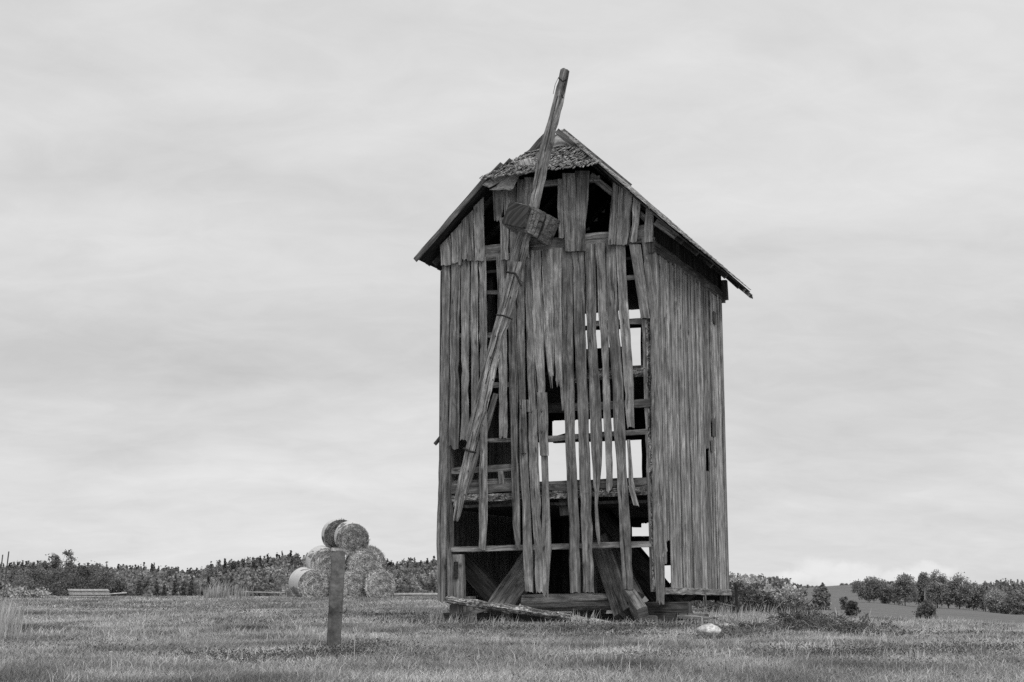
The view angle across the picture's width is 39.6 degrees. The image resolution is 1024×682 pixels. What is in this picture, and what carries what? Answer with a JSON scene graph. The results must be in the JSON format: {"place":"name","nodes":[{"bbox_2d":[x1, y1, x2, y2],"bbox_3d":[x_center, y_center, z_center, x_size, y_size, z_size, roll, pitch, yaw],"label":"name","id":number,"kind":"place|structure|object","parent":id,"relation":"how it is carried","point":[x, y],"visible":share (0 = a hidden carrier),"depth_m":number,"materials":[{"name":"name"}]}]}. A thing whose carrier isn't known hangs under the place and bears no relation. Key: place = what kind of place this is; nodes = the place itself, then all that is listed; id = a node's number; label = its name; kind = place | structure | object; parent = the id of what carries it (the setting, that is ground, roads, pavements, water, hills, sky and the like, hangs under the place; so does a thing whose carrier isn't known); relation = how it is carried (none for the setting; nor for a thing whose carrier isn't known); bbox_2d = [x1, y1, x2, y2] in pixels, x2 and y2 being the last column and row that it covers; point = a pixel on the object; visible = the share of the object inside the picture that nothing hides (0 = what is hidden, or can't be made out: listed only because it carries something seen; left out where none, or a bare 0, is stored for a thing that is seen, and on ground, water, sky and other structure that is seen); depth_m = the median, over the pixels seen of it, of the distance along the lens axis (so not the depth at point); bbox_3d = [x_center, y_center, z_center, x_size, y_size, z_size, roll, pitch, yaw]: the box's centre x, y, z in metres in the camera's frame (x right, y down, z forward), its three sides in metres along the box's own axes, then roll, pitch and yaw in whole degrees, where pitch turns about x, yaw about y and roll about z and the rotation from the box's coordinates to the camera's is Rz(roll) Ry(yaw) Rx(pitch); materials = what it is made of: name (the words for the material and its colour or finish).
{"place":"outdoors","nodes":[
{"label":"outdoors","id":0,"kind":"place"},
{"bbox_2d":[68,593,108,593],"bbox_3d":[-18.493,11.026,62.159,1.700,0.060,1.000,3,-11,-17],"label":"corrugated sheet","id":1,"kind":"object","parent":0,"point":[88,593],"visible":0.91,"depth_m":61.74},
{"bbox_2d":[68,590,108,591],"bbox_3d":[-18.504,10.933,62.176,1.700,0.060,1.000,3,-11,-17],"label":"corrugated sheet","id":2,"kind":"object","parent":1,"relation":"on","point":[88,590],"visible":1,"depth_m":61.74,"materials":[{"name":"grey metal"}]},
{"bbox_2d":[67,589,107,590],"bbox_3d":[-18.545,10.878,62.185,1.700,0.060,1.000,3,-11,-17],"label":"corrugated sheet","id":3,"kind":"object","parent":2,"relation":"on","point":[87,589],"visible":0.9,"depth_m":61.72,"materials":[{"name":"grey metal"}]},
{"bbox_2d":[354,631,354,663],"bbox_3d":[-1.365,2.765,12.305,0.010,0.496,0.010,-9,-13,40],"label":"dry stalk","id":4,"kind":"object","parent":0,"point":[354,647],"visible":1,"depth_m":12.32,"materials":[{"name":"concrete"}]},
{"bbox_2d":[0,580,1023,681],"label":"meadow grass","id":5,"kind":"structure","parent":0,"point":[14,616],"depth_m":16.89,"materials":[{"name":"plant"}]},
{"bbox_2d":[0,584,1023,681],"bbox_3d":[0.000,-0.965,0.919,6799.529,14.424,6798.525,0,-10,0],"label":"ground","id":6,"kind":"structure","parent":0,"point":[837,592],"depth_m":149.88,"materials":[{"name":"plant"}]},
{"bbox_2d":[1,551,8,609],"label":"thin pole","id":7,"kind":"object","parent":6,"relation":"on","point":[5,575],"visible":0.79,"depth_m":39.47,"materials":[{"name":"grey wood"}]},
{"bbox_2d":[3,572,37,593],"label":"bush","id":8,"kind":"object","parent":6,"relation":"on","point":[18,582],"visible":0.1,"depth_m":88.56,"materials":[{"name":"grey plant"}]},
{"bbox_2d":[0,584,54,597],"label":"hay heap","id":9,"kind":"object","parent":6,"relation":"on","point":[20,591],"visible":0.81,"depth_m":59.75,"materials":[{"name":"plant"}]},
{"bbox_2d":[16,564,63,590],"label":"bush","id":10,"kind":"object","parent":6,"relation":"on","point":[38,573],"visible":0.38,"depth_m":82.44,"materials":[{"name":"grey plant"}]},
{"bbox_2d":[36,582,67,596],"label":"bush","id":11,"kind":"object","parent":6,"relation":"on","point":[56,592],"visible":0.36,"depth_m":78.60,"materials":[{"name":"grey plant"}]},
{"bbox_2d":[34,549,77,595],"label":"tree","id":12,"kind":"object","parent":6,"relation":"on","point":[55,560],"visible":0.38,"depth_m":84.90,"materials":[{"name":"grey plant"}]},
{"bbox_2d":[36,565,85,595],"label":"bush","id":13,"kind":"object","parent":6,"relation":"on","point":[76,582],"visible":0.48,"depth_m":81.51,"materials":[{"name":"grey plant"}]},
{"bbox_2d":[70,560,108,595],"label":"bush","id":14,"kind":"object","parent":6,"relation":"on","point":[84,571],"visible":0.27,"depth_m":84.57,"materials":[{"name":"grey plant"}]},
{"bbox_2d":[86,570,126,595],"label":"bush","id":15,"kind":"object","parent":6,"relation":"on","point":[96,582],"visible":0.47,"depth_m":82.41,"materials":[{"name":"grey plant"}]},
{"bbox_2d":[111,579,135,595],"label":"bush","id":16,"kind":"object","parent":6,"relation":"on","point":[124,587],"visible":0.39,"depth_m":82.55,"materials":[{"name":"grey plant"}]},
{"bbox_2d":[134,575,143,595],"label":"spruce","id":17,"kind":"object","parent":6,"relation":"on","point":[138,589],"visible":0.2,"depth_m":123.08,"materials":[{"name":"grey plant"}]},
{"bbox_2d":[153,577,159,595],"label":"spruce","id":18,"kind":"object","parent":6,"relation":"on","point":[156,587],"visible":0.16,"depth_m":123.09,"materials":[{"name":"grey plant"}]},
{"bbox_2d":[161,582,166,596],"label":"spruce","id":19,"kind":"object","parent":6,"relation":"on","point":[164,591],"visible":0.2,"depth_m":123.08,"materials":[{"name":"grey plant"}]},
{"bbox_2d":[171,572,178,595],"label":"spruce","id":20,"kind":"object","parent":6,"relation":"on","point":[174,591],"visible":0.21,"depth_m":123.12,"materials":[{"name":"grey plant"}]},
{"bbox_2d":[187,575,194,595],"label":"spruce","id":21,"kind":"object","parent":6,"relation":"on","point":[191,589],"visible":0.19,"depth_m":123.11,"materials":[{"name":"grey plant"}]},
{"bbox_2d":[0,550,437,596],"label":"mixed wood","id":22,"kind":"object","parent":6,"relation":"on","point":[267,574],"visible":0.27,"depth_m":277.96,"materials":[{"name":"grey plant"}]},
{"bbox_2d":[244,591,284,592],"bbox_3d":[-11.246,11.354,64.257,2.116,0.097,0.058,-2,-11,13],"label":"plank","id":23,"kind":"object","parent":6,"relation":"on","point":[264,592],"visible":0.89,"depth_m":64.21,"materials":[{"name":"wood"}]},
{"bbox_2d":[289,567,328,597],"bbox_3d":[-8.732,10.438,61.104,1.416,1.405,1.518,6,-6,-28],"label":"hay bale","id":24,"kind":"object","parent":6,"relation":"on","point":[307,582],"visible":0.92,"depth_m":60.64},
{"bbox_2d":[305,546,330,579],"bbox_3d":[-8.165,9.663,61.999,1.530,1.475,1.524,3,-4,-19],"label":"hay bale","id":25,"kind":"object","parent":24,"relation":"on","point":[318,558],"visible":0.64,"depth_m":61.40},
{"bbox_2d":[321,518,345,548],"bbox_3d":[-7.640,8.620,63.010,1.624,1.613,1.325,3,-5,-14],"label":"hay bale","id":26,"kind":"object","parent":25,"relation":"on","point":[328,530],"visible":0.35,"depth_m":62.44},
{"bbox_2d":[327,548,346,646],"bbox_3d":[-2.049,3.178,16.691,0.247,1.494,0.150,0,-10,0],"label":"concrete post","id":27,"kind":"object","parent":6,"relation":"on","point":[335,609],"visible":0.72,"depth_m":16.68,"materials":[{"name":"concrete"}]},
{"bbox_2d":[343,567,366,597],"bbox_3d":[-6.978,10.511,61.378,1.567,1.501,1.622,3,-5,-17],"label":"hay bale","id":28,"kind":"object","parent":6,"relation":"on","point":[354,581],"visible":0.65,"depth_m":60.77},
{"bbox_2d":[345,546,381,576],"bbox_3d":[-6.439,9.655,61.769,1.698,1.652,1.420,2,-5,-11],"label":"hay bale","id":29,"kind":"object","parent":28,"relation":"on","point":[364,561],"visible":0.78,"depth_m":61.23},
{"bbox_2d":[334,521,369,555],"bbox_3d":[-6.954,8.577,61.705,1.577,1.542,1.313,2,-1,-12],"label":"hay bale","id":30,"kind":"object","parent":29,"relation":"on","point":[350,537],"visible":0.97,"depth_m":61.21},
{"bbox_2d":[368,544,385,568],"bbox_3d":[-6.365,9.789,63.069,1.681,1.632,1.404,2,-5,-11],"label":"hay bale","id":31,"kind":"object","parent":28,"relation":"on","point":[381,555],"visible":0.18,"depth_m":62.63},
{"bbox_2d":[363,568,396,597],"bbox_3d":[-5.731,10.487,61.148,1.528,1.574,1.530,2,-5,-11],"label":"hay bale","id":32,"kind":"object","parent":6,"relation":"on","point":[380,582],"visible":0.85,"depth_m":60.57},
{"bbox_2d":[394,593,437,595],"bbox_3d":[-4.086,11.142,62.514,2.197,0.143,0.139,0,-10,0],"label":"birch log","id":33,"kind":"object","parent":6,"relation":"on","point":[416,594],"visible":0.79,"depth_m":62.46,"materials":[{"name":"wood"}]},
{"bbox_2d":[444,596,618,622],"bbox_3d":[0.571,5.472,28.784,4.577,0.628,0.269,-6,-12,32],"label":"fallen pole","id":34,"kind":"object","parent":6,"relation":"on","point":[509,608],"visible":0.7,"depth_m":29.05,"materials":[{"name":"grey wood"}]},
{"bbox_2d":[443,510,708,623],"bbox_3d":[1.263,4.957,30.351,5.949,2.777,3.984,-1,-10,5],"label":"mill trestle","id":35,"kind":"object","parent":6,"relation":"on","point":[618,600],"visible":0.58,"depth_m":30.07,"materials":[{"name":"grey wood"}]},
{"bbox_2d":[413,68,752,613],"bbox_3d":[1.603,0.403,32.180,6.222,11.333,7.542,-4,-11,23],"label":"windmill","id":36,"kind":"object","parent":35,"relation":"on","point":[542,246],"visible":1,"depth_m":30.45,"materials":[{"name":"wood"}]},
{"bbox_2d":[678,615,716,618],"bbox_3d":[3.666,5.446,28.064,0.833,0.080,0.211,-8,-13,39],"label":"fallen board","id":37,"kind":"object","parent":6,"relation":"on","point":[686,616],"visible":0.86,"depth_m":28.00,"materials":[{"name":"grey wood"}]},
{"bbox_2d":[696,623,720,638],"bbox_3d":[2.849,4.213,20.580,0.292,0.248,0.298,5,-11,-25],"label":"stone","id":38,"kind":"object","parent":6,"relation":"on","point":[708,628],"visible":0.85,"depth_m":20.49,"materials":[{"name":"grey stone"}]},
{"bbox_2d":[716,623,734,627],"bbox_3d":[3.864,5.174,25.782,0.296,0.135,0.309,10,-14,-43],"label":"stone","id":39,"kind":"object","parent":6,"relation":"on","point":[725,624],"visible":0.38,"depth_m":25.70,"materials":[{"name":"grey stone"}]},
{"bbox_2d":[734,583,738,612],"bbox_3d":[6.842,7.955,43.275,0.124,1.156,0.101,0,-10,0],"label":"fence post","id":40,"kind":"object","parent":6,"relation":"on","point":[736,598],"visible":0.73,"depth_m":43.26,"materials":[{"name":"grey wood"}]},
{"bbox_2d":[729,579,752,605],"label":"bush","id":41,"kind":"object","parent":6,"relation":"on","point":[747,585],"visible":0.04,"depth_m":147.35,"materials":[{"name":"grey plant"}]},
{"bbox_2d":[701,571,808,608],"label":"distant wood","id":42,"kind":"object","parent":6,"relation":"on","point":[790,588],"visible":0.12,"depth_m":157.13,"materials":[{"name":"grey plant"}]},
{"bbox_2d":[744,582,777,602],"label":"bush","id":43,"kind":"object","parent":6,"relation":"on","point":[764,590],"visible":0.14,"depth_m":137.18,"materials":[{"name":"grey plant"}]},
{"bbox_2d":[688,580,842,616],"bbox_3d":[7.131,8.471,46.746,7.220,1.304,3.959,7,-12,-34],"label":"brush heap","id":44,"kind":"object","parent":6,"relation":"on","point":[757,599],"visible":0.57,"depth_m":47.20,"materials":[{"name":"grey plant"}]},
{"bbox_2d":[758,576,778,584],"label":"bush","id":45,"kind":"object","parent":6,"relation":"on","point":[772,579],"visible":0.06,"depth_m":186.85,"materials":[{"name":"grey plant"}]},
{"bbox_2d":[769,578,791,588],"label":"bush","id":46,"kind":"object","parent":6,"relation":"on","point":[778,582],"visible":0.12,"depth_m":172.06,"materials":[{"name":"grey plant"}]},
{"bbox_2d":[779,592,801,609],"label":"bush","id":47,"kind":"object","parent":6,"relation":"on","point":[789,598],"visible":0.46,"depth_m":127.43,"materials":[{"name":"grey plant"}]},
{"bbox_2d":[788,582,809,601],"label":"bush","id":48,"kind":"object","parent":6,"relation":"on","point":[797,585],"visible":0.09,"depth_m":162.19,"materials":[{"name":"grey plant"}]},
{"bbox_2d":[716,604,916,637],"bbox_3d":[5.129,4.824,24.467,2.584,0.630,4.773,5,-12,-28],"label":"weed heap","id":49,"kind":"object","parent":6,"relation":"on","point":[798,620],"visible":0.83,"depth_m":24.66,"materials":[{"name":"grey plant"}]},
{"bbox_2d":[811,586,831,609],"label":"bush","id":50,"kind":"object","parent":6,"relation":"on","point":[823,594],"visible":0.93,"depth_m":147.09,"materials":[{"name":"grey plant"}]},
{"bbox_2d":[839,596,847,609],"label":"bush","id":51,"kind":"object","parent":6,"relation":"on","point":[843,600],"visible":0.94,"depth_m":157.12,"materials":[{"name":"grey plant"}]},
{"bbox_2d":[803,581,893,587],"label":"ridge trees","id":52,"kind":"object","parent":6,"relation":"on","point":[807,586],"visible":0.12,"depth_m":876.86,"materials":[{"name":"grey plant"}]},
{"bbox_2d":[844,600,860,615],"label":"bush","id":53,"kind":"object","parent":6,"relation":"on","point":[852,608],"visible":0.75,"depth_m":70.63,"materials":[{"name":"grey plant"}]},
{"bbox_2d":[850,576,889,600],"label":"broadleaf tree","id":54,"kind":"object","parent":6,"relation":"on","point":[865,591],"visible":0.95,"depth_m":343.02,"materials":[{"name":"grey plant"}]},
{"bbox_2d":[876,585,894,603],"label":"bush","id":55,"kind":"object","parent":6,"relation":"on","point":[885,595],"visible":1,"depth_m":338.78,"materials":[{"name":"grey plant"}]},
{"bbox_2d":[889,572,921,605],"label":"broadleaf tree","id":56,"kind":"object","parent":6,"relation":"on","point":[904,582],"visible":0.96,"depth_m":343.70,"materials":[{"name":"grey plant"}]},
{"bbox_2d":[913,580,925,604],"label":"broadleaf tree","id":57,"kind":"object","parent":6,"relation":"on","point":[921,597],"visible":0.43,"depth_m":349.67,"materials":[{"name":"grey plant"}]},
{"bbox_2d":[917,571,930,599],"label":"broadleaf tree","id":58,"kind":"object","parent":6,"relation":"on","point":[923,579],"visible":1,"depth_m":338.67,"materials":[{"name":"grey plant"}]},
{"bbox_2d":[912,600,937,618],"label":"bush","id":59,"kind":"object","parent":6,"relation":"on","point":[925,607],"visible":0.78,"depth_m":76.38,"materials":[{"name":"grey plant"}]},
{"bbox_2d":[922,569,950,607],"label":"broadleaf tree","id":60,"kind":"object","parent":6,"relation":"on","point":[937,585],"visible":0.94,"depth_m":343.61,"materials":[{"name":"grey plant"}]},
{"bbox_2d":[940,580,956,607],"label":"broadleaf tree","id":61,"kind":"object","parent":6,"relation":"on","point":[948,604],"visible":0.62,"depth_m":345.82,"materials":[{"name":"grey plant"}]},
{"bbox_2d":[945,572,976,608],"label":"broadleaf tree","id":62,"kind":"object","parent":6,"relation":"on","point":[961,591],"visible":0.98,"depth_m":343.48,"materials":[{"name":"grey plant"}]},
{"bbox_2d":[962,581,981,609],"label":"broadleaf tree","id":63,"kind":"object","parent":6,"relation":"on","point":[972,604],"visible":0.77,"depth_m":345.44,"materials":[{"name":"grey plant"}]},
{"bbox_2d":[974,582,993,611],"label":"broadleaf tree","id":64,"kind":"object","parent":6,"relation":"on","point":[985,587],"visible":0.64,"depth_m":344.10,"materials":[{"name":"grey plant"}]},
{"bbox_2d":[982,588,1008,612],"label":"bush","id":65,"kind":"object","parent":6,"relation":"on","point":[992,598],"visible":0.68,"depth_m":333.54,"materials":[{"name":"grey plant"}]},
{"bbox_2d":[996,600,1009,613],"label":"bush","id":66,"kind":"object","parent":6,"relation":"on","point":[1000,609],"visible":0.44,"depth_m":328.81,"materials":[{"name":"grey plant"}]},
{"bbox_2d":[984,578,1023,598],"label":"spruce wood","id":67,"kind":"object","parent":6,"relation":"on","point":[1006,588],"visible":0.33,"depth_m":600.97,"materials":[{"name":"plant"}]},
{"bbox_2d":[1002,591,1023,614],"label":"bush","id":68,"kind":"object","parent":6,"relation":"on","point":[1014,604],"visible":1,"depth_m":323.35,"materials":[{"name":"grey plant"}]},
{"bbox_2d":[0,0,1023,585],"label":"sky","id":69,"kind":"structure","parent":0,"point":[220,321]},
{"bbox_3d":[-18.448,11.164,62.134,1.700,0.060,1.000,3,-11,-17],"label":"corrugated sheet","id":70,"kind":"object","parent":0,"visible":0},
{"bbox_2d":[69,594,109,594],"bbox_3d":[-18.460,11.075,62.150,1.700,0.060,1.000,3,-11,-17],"label":"corrugated sheet","id":71,"kind":"object","parent":70,"relation":"on","point":[89,594],"visible":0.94,"depth_m":61.68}
]}

